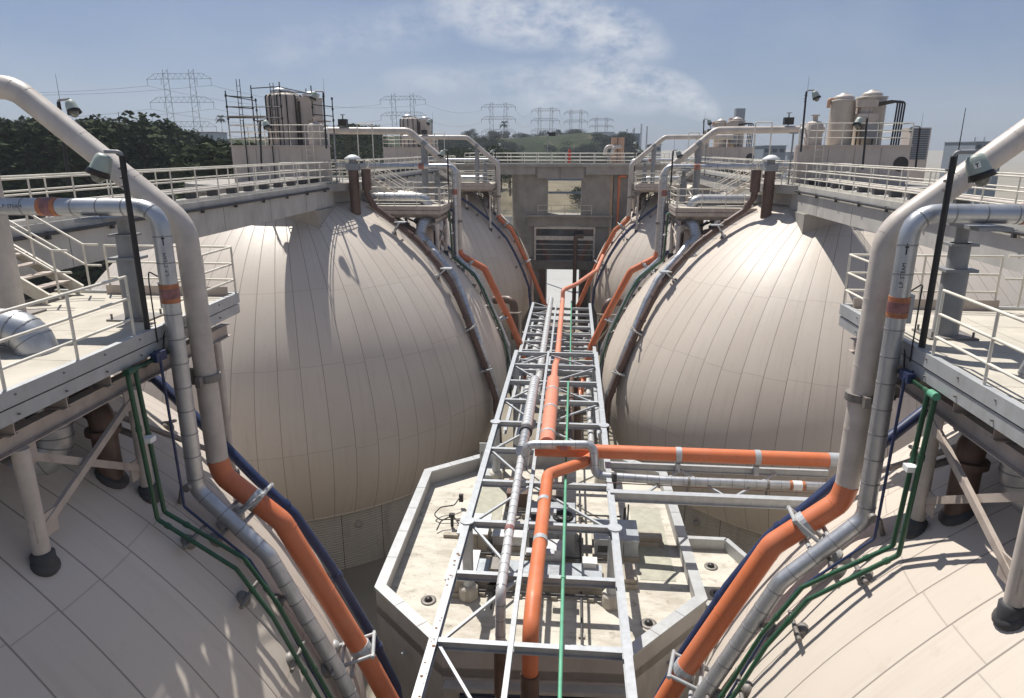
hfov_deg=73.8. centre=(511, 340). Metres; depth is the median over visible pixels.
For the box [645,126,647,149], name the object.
chimney
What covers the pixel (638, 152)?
lamp post
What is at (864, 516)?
steam pipe
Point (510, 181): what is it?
tree
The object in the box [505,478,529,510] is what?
roof unit
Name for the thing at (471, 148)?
tree
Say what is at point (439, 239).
brown pipe
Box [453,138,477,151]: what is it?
tree
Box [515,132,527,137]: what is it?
tree
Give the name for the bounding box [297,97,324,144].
vessel
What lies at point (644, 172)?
pipe column
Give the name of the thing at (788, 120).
valve actuator
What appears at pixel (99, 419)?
brown pipe
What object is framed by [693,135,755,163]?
building
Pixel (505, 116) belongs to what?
pylon
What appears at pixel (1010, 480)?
lagged pipe
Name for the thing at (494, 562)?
roof unit
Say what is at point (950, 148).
building
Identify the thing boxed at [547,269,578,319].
pavement
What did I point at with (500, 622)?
lagged pipe
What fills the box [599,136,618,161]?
tree
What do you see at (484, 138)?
tree
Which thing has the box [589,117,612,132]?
pylon
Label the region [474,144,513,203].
tree
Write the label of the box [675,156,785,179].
top walkway
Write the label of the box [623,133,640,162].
tree
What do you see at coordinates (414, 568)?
control building
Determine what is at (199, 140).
evergreen tree
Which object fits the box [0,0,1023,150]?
sky
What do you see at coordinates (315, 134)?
scrubber tank
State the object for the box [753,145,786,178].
building
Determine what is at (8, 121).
evergreen tree
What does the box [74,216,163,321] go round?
pipe column
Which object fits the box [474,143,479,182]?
pipe column
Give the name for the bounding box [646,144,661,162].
building
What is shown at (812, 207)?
footbridge
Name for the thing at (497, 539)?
roof unit
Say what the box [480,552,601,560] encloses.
roof conduit
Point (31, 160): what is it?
evergreen tree
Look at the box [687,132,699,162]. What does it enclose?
goal frame
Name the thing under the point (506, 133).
tree
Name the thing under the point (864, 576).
green pipe
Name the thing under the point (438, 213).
pipe platform
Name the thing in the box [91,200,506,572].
egg digester
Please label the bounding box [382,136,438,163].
building
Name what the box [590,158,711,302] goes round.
steam pipe
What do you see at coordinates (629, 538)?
roof unit
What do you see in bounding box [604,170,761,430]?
overflow pipe
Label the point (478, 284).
blue pipe
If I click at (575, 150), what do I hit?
tree
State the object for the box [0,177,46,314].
pipe column
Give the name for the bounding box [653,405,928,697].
drain pipe
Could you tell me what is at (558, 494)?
roof unit
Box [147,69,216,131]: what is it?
pylon
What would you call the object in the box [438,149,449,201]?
lamp post
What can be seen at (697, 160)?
pipe column
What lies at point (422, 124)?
duct box
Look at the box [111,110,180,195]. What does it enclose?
evergreen tree
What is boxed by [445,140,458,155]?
tree
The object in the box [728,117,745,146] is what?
silo tank
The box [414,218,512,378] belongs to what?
drain pipe
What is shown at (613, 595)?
pipe rack
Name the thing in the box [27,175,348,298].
hill
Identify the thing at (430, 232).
neck drum
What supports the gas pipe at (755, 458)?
attached to the crossing beam
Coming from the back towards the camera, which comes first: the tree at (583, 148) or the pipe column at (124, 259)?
the tree at (583, 148)
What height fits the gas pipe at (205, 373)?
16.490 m
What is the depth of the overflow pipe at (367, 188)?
36.46 m
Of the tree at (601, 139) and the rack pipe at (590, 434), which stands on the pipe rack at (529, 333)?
the rack pipe at (590, 434)
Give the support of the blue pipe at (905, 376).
attached to the egg digester at (914, 620)
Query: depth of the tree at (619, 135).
267.27 m
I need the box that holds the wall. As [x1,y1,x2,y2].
[501,211,579,226]
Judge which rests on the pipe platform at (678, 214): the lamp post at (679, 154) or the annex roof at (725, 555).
the lamp post at (679, 154)
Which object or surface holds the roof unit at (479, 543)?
on the control building at (414, 568)
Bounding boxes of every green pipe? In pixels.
[122,350,320,697]
[133,351,332,697]
[448,210,511,396]
[450,214,511,390]
[501,216,534,304]
[558,381,568,697]
[569,301,571,364]
[588,218,625,305]
[599,212,667,366]
[600,212,669,367]
[718,371,929,697]
[729,369,940,697]
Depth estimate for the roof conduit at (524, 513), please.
25.52 m
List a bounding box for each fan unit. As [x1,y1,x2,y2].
[726,123,738,146]
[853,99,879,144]
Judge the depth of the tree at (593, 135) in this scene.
300.03 m
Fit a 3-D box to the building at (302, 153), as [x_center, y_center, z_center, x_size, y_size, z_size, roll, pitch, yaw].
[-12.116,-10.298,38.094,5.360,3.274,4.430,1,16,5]
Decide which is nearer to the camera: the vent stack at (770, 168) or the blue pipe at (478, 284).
the vent stack at (770, 168)
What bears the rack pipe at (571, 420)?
on the pipe rack at (529, 333)
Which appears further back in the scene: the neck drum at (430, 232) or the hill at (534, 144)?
the hill at (534, 144)
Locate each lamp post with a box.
[55,74,81,191]
[85,113,150,329]
[258,115,271,168]
[309,82,326,148]
[426,113,432,134]
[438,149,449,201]
[489,149,495,182]
[633,149,640,182]
[669,140,682,203]
[703,119,711,134]
[800,81,820,151]
[852,102,870,168]
[909,118,922,169]
[918,108,997,348]
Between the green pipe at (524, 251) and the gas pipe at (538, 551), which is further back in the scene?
the green pipe at (524, 251)
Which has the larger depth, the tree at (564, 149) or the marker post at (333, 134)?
the tree at (564, 149)
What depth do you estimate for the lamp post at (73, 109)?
22.06 m
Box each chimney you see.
[640,124,641,148]
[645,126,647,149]
[727,108,745,144]
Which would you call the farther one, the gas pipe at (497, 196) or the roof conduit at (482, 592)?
the gas pipe at (497, 196)
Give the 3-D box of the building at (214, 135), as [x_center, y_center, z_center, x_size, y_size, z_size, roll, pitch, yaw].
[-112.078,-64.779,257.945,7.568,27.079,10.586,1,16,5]
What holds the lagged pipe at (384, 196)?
on the pipe platform at (438, 213)
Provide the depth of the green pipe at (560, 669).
17.49 m
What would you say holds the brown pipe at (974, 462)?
on the pipe platform at (978, 386)
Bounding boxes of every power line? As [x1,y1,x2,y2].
[39,86,142,92]
[64,85,210,94]
[150,86,379,107]
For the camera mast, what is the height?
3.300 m
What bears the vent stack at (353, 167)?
on the egg digester at (360, 398)
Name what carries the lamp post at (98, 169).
on the pipe platform at (95, 351)
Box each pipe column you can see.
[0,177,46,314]
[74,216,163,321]
[420,139,431,201]
[430,169,443,201]
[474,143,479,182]
[481,162,488,182]
[641,162,647,182]
[650,143,656,182]
[675,170,690,203]
[692,139,703,196]
[912,223,1013,340]
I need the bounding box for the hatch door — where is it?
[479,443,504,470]
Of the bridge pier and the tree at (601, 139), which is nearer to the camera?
the bridge pier
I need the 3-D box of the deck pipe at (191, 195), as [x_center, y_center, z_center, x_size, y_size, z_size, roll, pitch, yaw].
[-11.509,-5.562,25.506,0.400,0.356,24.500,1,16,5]
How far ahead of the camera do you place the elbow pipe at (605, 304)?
54.85 m
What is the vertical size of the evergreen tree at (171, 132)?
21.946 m
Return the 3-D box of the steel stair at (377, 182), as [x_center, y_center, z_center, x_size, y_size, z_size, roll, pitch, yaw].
[-7.729,-10.198,43.148,2.768,2.532,1.060,1,16,5]
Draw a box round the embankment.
[477,176,653,215]
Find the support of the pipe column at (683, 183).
on the pipe platform at (678, 214)
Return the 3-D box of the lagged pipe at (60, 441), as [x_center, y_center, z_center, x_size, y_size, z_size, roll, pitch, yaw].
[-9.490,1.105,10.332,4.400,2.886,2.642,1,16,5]
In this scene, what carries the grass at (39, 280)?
on the ground at (361, 580)
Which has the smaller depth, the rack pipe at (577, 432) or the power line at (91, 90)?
the rack pipe at (577, 432)
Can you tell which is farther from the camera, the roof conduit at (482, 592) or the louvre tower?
the louvre tower
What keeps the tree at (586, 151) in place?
on the hill at (534, 144)
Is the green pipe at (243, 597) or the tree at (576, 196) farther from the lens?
the tree at (576, 196)
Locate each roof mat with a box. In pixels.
[475,487,505,529]
[629,508,675,581]
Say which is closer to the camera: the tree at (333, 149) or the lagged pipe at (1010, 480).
the lagged pipe at (1010, 480)
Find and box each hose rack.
[738,123,753,146]
[878,100,905,144]
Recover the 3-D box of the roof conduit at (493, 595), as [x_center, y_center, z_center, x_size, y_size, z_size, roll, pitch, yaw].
[-0.333,7.159,23.781,0.180,0.152,6.800,1,16,5]
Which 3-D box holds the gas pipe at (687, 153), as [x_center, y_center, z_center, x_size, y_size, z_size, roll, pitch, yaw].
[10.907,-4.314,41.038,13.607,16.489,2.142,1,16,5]
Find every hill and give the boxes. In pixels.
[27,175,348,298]
[228,133,676,175]
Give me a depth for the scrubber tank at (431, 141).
64.91 m
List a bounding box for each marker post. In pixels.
[330,133,337,182]
[787,132,797,184]
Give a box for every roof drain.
[421,595,435,605]
[640,618,656,628]
[704,562,717,570]
[710,589,717,596]
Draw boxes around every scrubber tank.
[308,117,329,144]
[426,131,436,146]
[798,115,823,144]
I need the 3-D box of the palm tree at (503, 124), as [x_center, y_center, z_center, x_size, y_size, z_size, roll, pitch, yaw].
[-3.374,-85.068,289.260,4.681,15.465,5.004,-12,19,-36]
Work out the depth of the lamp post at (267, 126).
34.06 m
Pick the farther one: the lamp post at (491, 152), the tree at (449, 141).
the tree at (449, 141)
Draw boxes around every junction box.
[148,272,165,348]
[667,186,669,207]
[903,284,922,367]
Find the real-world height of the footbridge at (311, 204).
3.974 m
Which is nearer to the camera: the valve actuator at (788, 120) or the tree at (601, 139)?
the valve actuator at (788, 120)
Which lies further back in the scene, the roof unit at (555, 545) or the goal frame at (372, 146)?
the goal frame at (372, 146)
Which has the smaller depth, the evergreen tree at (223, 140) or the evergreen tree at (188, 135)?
the evergreen tree at (188, 135)
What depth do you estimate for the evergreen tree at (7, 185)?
63.94 m
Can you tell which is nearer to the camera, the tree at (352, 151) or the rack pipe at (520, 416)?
the rack pipe at (520, 416)
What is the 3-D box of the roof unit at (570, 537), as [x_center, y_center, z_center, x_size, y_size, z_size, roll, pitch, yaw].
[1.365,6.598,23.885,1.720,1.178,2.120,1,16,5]
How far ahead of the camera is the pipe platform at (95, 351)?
10.83 m
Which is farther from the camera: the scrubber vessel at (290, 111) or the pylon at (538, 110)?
the pylon at (538, 110)
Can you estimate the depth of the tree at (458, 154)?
139.56 m
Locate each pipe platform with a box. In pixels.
[0,244,239,576]
[365,182,456,263]
[446,170,496,231]
[631,172,679,232]
[663,183,756,262]
[839,254,1023,631]
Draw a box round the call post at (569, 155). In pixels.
[568,148,570,162]
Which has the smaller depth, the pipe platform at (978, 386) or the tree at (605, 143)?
the pipe platform at (978, 386)
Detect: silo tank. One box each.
[712,119,728,146]
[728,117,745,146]
[826,93,855,144]
[851,90,888,144]
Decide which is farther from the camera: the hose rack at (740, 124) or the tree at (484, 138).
the tree at (484, 138)
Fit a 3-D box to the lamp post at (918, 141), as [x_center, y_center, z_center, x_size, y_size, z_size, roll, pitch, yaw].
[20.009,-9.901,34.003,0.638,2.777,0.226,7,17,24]
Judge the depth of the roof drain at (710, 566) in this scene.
24.70 m
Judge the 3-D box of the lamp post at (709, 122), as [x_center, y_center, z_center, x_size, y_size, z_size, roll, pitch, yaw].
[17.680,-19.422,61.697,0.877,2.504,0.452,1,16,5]
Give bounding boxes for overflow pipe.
[361,169,500,442]
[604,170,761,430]
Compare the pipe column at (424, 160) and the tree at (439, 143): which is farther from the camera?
the tree at (439, 143)
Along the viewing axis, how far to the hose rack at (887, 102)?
34.02 m
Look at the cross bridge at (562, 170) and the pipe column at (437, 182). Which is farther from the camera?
the cross bridge at (562, 170)
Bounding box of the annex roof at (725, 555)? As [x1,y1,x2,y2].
[688,536,746,663]
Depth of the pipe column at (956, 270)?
11.40 m
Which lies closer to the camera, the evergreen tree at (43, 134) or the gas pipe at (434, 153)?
the gas pipe at (434, 153)
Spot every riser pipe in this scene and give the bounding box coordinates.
[572,234,583,331]
[616,175,626,224]
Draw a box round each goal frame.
[356,123,374,178]
[434,133,444,163]
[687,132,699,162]
[750,122,772,179]
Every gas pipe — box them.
[0,75,398,697]
[324,127,527,379]
[403,135,547,306]
[521,453,599,697]
[535,444,838,475]
[540,374,559,439]
[551,254,604,375]
[576,134,732,307]
[577,126,824,399]
[654,118,1023,697]
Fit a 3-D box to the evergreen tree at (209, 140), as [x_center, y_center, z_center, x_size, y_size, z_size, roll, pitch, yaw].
[-29.274,-8.768,68.478,11.008,22.276,8.451,12,20,37]
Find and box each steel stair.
[9,215,101,304]
[366,159,412,192]
[434,161,464,180]
[670,158,693,184]
[710,161,761,194]
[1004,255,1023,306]
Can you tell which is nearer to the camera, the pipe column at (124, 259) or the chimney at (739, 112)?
the pipe column at (124, 259)
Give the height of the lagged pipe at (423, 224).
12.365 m
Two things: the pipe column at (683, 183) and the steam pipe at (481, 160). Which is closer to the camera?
the pipe column at (683, 183)
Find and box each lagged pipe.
[0,308,74,474]
[360,192,431,210]
[415,216,501,442]
[445,175,488,203]
[494,455,524,697]
[515,375,539,455]
[536,297,552,398]
[604,219,701,438]
[639,176,686,204]
[686,194,761,212]
[998,360,1023,514]
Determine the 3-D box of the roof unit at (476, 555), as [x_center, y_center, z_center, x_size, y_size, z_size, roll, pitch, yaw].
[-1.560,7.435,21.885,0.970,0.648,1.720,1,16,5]
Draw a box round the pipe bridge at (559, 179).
[548,178,580,193]
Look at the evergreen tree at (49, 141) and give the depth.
65.90 m
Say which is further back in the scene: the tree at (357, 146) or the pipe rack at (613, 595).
the tree at (357, 146)
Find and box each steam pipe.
[0,197,359,697]
[337,163,510,392]
[429,158,533,303]
[521,440,825,494]
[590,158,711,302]
[599,164,792,383]
[691,203,1023,697]
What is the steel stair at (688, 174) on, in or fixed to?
on the pipe platform at (651, 187)
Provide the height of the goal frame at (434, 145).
3.205 m
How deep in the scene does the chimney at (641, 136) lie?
851.46 m
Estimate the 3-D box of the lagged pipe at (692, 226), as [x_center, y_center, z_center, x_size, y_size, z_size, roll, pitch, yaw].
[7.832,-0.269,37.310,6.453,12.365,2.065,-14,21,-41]
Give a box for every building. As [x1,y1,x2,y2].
[199,132,227,141]
[374,454,707,697]
[382,136,438,163]
[594,132,614,136]
[618,129,640,147]
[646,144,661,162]
[693,135,755,163]
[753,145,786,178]
[783,152,793,178]
[939,137,999,203]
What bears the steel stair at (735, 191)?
on the pipe platform at (678, 214)
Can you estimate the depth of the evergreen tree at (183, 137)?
91.93 m
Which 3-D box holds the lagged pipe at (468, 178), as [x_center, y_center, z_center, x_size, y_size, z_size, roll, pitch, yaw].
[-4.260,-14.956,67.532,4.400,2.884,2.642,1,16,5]
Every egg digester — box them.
[0,375,366,697]
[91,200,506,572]
[376,179,531,359]
[594,180,727,356]
[602,204,1023,553]
[697,424,1023,697]
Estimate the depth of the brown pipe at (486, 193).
65.92 m
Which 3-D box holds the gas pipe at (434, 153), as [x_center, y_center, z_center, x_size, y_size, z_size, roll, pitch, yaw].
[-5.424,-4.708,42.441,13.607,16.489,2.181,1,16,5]
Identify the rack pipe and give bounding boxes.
[513,316,543,445]
[568,323,573,439]
[574,338,580,439]
[583,337,594,443]
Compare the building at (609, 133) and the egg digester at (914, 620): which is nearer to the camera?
the egg digester at (914, 620)
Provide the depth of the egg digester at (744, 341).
30.87 m
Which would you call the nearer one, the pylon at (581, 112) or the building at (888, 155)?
the building at (888, 155)
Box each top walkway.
[184,160,368,202]
[360,156,456,178]
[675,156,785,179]
[756,160,963,205]
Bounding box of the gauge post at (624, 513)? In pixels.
[623,504,628,519]
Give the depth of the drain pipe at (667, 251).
43.20 m
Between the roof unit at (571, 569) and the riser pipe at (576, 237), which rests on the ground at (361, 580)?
the riser pipe at (576, 237)
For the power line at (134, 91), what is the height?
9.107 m
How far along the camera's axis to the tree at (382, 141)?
140.19 m
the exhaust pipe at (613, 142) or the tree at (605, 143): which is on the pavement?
the exhaust pipe at (613, 142)
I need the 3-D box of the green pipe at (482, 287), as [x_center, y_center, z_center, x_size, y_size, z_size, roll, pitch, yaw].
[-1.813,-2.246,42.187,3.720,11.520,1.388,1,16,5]
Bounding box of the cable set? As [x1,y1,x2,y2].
[434,494,463,537]
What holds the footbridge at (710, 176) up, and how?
on the egg digester at (638, 246)
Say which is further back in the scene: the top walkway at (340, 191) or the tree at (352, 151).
the tree at (352, 151)
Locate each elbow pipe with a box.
[492,296,520,391]
[596,298,628,351]
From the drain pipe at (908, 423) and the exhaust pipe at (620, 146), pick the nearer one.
the drain pipe at (908, 423)
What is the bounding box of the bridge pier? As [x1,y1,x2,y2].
[512,175,641,329]
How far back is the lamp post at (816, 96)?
32.85 m
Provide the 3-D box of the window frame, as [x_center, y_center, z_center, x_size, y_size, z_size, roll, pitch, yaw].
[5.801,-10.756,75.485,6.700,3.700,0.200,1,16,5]
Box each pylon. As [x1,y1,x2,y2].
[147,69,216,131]
[380,93,425,135]
[481,102,515,134]
[531,107,559,133]
[564,109,587,131]
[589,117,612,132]
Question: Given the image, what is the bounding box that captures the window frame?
[534,227,594,260]
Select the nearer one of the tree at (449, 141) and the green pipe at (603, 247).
the green pipe at (603, 247)
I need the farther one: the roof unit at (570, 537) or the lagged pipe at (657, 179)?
the lagged pipe at (657, 179)
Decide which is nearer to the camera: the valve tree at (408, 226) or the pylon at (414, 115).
the valve tree at (408, 226)
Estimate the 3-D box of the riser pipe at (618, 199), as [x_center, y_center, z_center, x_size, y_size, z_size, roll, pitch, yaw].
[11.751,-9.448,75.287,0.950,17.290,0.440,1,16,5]
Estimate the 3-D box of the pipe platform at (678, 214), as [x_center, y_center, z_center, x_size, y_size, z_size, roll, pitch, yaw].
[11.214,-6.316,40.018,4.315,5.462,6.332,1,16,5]
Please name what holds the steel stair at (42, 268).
on the pipe platform at (95, 351)
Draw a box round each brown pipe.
[69,387,129,489]
[434,230,441,249]
[480,191,492,210]
[636,192,648,210]
[676,233,683,247]
[938,434,990,525]
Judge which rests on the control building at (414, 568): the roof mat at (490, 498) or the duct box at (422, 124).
the roof mat at (490, 498)
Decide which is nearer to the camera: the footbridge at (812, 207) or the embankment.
the footbridge at (812, 207)
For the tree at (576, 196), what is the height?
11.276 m
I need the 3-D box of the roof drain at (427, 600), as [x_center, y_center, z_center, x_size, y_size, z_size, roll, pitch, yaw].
[-2.573,7.943,21.025,0.480,0.131,0.480,1,16,5]
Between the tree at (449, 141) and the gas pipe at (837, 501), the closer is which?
the gas pipe at (837, 501)
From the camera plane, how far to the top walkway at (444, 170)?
64.91 m
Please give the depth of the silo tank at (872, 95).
34.50 m
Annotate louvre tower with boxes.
[900,128,931,181]
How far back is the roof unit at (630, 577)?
21.76 m
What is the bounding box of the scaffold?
[224,79,335,180]
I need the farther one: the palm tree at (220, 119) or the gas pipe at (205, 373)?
the palm tree at (220, 119)
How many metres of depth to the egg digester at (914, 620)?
10.36 m
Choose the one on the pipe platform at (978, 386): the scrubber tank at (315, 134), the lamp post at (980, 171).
the lamp post at (980, 171)
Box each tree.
[0,117,25,174]
[0,119,64,292]
[0,121,26,299]
[11,116,31,127]
[21,118,79,281]
[37,118,121,287]
[45,140,123,276]
[53,118,123,286]
[78,115,146,190]
[81,114,110,138]
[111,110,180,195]
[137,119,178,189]
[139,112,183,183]
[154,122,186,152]
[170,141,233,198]
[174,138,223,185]
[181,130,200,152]
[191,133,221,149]
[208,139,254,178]
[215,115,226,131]
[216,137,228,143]
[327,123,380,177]
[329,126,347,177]
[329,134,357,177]
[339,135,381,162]
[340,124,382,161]
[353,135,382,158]
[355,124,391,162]
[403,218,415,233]
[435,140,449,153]
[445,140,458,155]
[445,146,473,162]
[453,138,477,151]
[456,146,482,162]
[464,131,477,137]
[474,136,490,147]
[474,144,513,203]
[485,130,496,136]
[486,136,502,147]
[491,151,523,195]
[493,130,510,137]
[494,139,508,149]
[498,121,507,149]
[502,141,519,151]
[505,143,519,155]
[505,150,518,187]
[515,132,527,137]
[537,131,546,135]
[544,144,556,150]
[556,147,574,157]
[567,187,580,199]
[571,147,579,158]
[574,145,596,159]
[575,143,598,161]
[591,132,600,139]
[591,135,610,157]
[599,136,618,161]
[609,133,626,157]
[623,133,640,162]
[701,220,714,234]
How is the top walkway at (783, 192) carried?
on the egg digester at (744, 341)
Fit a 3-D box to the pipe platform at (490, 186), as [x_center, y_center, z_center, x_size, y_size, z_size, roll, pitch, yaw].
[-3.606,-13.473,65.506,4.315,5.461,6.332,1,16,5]
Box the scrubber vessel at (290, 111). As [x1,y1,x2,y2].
[264,88,319,144]
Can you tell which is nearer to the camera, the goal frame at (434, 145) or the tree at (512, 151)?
the goal frame at (434, 145)
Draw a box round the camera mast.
[547,132,555,162]
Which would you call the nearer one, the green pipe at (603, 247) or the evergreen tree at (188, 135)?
the green pipe at (603, 247)
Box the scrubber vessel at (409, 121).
[399,114,429,146]
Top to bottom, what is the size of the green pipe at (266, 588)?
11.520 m
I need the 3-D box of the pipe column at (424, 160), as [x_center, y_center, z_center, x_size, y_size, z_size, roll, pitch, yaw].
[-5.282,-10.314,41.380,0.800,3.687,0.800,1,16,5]
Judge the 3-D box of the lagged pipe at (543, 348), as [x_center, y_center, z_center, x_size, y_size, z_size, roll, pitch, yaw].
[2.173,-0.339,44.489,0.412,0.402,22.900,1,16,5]
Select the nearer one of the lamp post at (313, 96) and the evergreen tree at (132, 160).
the lamp post at (313, 96)
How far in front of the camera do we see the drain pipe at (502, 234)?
63.91 m
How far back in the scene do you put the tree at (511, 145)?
275.61 m
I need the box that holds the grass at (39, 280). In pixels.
[27,270,86,299]
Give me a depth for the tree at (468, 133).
351.60 m
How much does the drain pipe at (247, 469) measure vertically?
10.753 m
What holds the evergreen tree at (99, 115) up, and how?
on the hill at (103, 262)
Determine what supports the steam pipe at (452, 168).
attached to the egg digester at (360, 398)
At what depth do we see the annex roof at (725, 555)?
25.17 m
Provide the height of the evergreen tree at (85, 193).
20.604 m
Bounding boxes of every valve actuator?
[338,114,347,126]
[783,112,793,125]
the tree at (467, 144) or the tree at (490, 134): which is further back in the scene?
the tree at (490, 134)
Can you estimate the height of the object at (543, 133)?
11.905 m
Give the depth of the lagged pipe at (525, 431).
27.57 m
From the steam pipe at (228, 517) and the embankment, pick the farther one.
the embankment
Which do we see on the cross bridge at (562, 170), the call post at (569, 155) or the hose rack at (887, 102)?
the call post at (569, 155)
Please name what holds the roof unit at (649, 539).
on the roof mat at (654, 563)
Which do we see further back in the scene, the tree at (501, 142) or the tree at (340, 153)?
the tree at (501, 142)
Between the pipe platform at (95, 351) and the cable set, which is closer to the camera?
the pipe platform at (95, 351)
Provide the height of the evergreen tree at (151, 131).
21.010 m
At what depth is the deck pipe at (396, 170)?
50.56 m
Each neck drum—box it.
[415,218,433,243]
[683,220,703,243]
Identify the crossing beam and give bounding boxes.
[606,461,828,509]
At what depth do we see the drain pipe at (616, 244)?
63.22 m
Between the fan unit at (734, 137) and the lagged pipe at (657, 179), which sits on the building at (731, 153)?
the fan unit at (734, 137)
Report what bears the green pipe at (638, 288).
attached to the egg digester at (744, 341)
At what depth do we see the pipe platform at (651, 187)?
61.54 m
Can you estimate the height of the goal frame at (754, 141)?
3.205 m
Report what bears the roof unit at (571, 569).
on the control building at (414, 568)
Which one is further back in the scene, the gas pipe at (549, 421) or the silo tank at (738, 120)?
the silo tank at (738, 120)
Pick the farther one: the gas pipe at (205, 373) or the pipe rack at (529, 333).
the pipe rack at (529, 333)
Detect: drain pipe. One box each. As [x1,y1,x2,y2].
[147,375,402,697]
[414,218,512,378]
[461,198,530,308]
[591,204,657,312]
[599,220,707,362]
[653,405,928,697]
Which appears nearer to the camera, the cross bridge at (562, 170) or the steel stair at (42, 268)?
the steel stair at (42, 268)
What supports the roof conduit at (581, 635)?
on the control building at (414, 568)
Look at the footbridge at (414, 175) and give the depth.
51.74 m
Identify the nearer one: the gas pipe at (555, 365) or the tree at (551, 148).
the gas pipe at (555, 365)
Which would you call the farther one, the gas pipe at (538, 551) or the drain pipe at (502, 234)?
the drain pipe at (502, 234)
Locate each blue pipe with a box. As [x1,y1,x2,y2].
[150,349,327,697]
[450,209,509,392]
[601,210,667,376]
[726,368,915,697]
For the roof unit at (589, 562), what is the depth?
21.67 m
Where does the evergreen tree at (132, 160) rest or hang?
on the hill at (103, 262)
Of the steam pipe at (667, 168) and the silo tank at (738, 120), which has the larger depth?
the silo tank at (738, 120)
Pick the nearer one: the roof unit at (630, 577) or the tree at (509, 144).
the roof unit at (630, 577)
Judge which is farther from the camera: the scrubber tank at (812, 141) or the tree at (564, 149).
the tree at (564, 149)
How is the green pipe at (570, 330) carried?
on the pipe rack at (529, 333)
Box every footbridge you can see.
[0,161,339,275]
[345,156,440,192]
[691,156,784,194]
[786,162,1023,273]
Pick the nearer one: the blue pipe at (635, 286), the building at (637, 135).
the blue pipe at (635, 286)
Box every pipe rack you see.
[411,350,637,697]
[519,302,596,434]
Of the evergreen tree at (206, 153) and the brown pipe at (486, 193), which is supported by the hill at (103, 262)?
the evergreen tree at (206, 153)
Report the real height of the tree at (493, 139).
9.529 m
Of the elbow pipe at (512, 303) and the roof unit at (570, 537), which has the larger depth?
the elbow pipe at (512, 303)
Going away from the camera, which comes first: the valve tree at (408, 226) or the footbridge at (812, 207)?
the footbridge at (812, 207)
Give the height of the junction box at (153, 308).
1.545 m
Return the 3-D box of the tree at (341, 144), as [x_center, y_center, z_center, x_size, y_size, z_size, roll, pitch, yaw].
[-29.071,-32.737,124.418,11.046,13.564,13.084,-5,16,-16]
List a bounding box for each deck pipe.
[25,176,317,218]
[360,169,416,175]
[709,169,777,178]
[809,178,1023,203]
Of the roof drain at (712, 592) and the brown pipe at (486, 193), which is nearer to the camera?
the roof drain at (712, 592)
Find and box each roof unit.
[444,549,480,597]
[457,513,492,556]
[476,558,602,595]
[487,557,499,589]
[491,529,522,551]
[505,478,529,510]
[525,501,574,562]
[538,490,563,501]
[545,539,561,562]
[580,561,637,589]
[582,556,596,568]
[591,518,639,562]
[638,531,662,546]
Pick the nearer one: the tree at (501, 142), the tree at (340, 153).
the tree at (340, 153)
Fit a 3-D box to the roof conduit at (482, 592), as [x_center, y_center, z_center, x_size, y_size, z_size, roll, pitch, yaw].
[0.752,7.875,21.156,4.200,0.192,0.180,1,16,5]
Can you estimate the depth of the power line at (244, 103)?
452.87 m
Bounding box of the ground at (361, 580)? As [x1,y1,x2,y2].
[327,150,1023,697]
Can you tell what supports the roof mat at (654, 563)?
on the control building at (414, 568)
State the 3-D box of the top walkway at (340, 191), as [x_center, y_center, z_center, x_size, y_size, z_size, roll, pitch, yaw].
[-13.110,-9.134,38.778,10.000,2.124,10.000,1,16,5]
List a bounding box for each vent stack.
[344,155,360,214]
[760,155,779,217]
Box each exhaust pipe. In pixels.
[603,137,616,234]
[610,137,624,162]
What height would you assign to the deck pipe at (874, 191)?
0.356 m
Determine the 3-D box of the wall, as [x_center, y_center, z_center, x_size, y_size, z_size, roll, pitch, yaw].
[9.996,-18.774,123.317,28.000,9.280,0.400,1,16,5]
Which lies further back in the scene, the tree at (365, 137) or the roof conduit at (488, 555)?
the tree at (365, 137)
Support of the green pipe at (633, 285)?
attached to the egg digester at (744, 341)
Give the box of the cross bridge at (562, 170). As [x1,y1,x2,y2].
[455,153,678,178]
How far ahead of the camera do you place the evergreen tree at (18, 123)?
110.81 m
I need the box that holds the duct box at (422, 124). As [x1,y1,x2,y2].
[418,120,430,146]
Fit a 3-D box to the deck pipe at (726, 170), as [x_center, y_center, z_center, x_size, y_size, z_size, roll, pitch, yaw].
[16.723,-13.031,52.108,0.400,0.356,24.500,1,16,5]
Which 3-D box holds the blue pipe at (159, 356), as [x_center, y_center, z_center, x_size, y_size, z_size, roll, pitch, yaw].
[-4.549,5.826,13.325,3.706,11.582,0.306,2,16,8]
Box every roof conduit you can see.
[478,589,601,602]
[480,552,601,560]
[490,512,507,608]
[517,511,620,520]
[577,491,584,644]

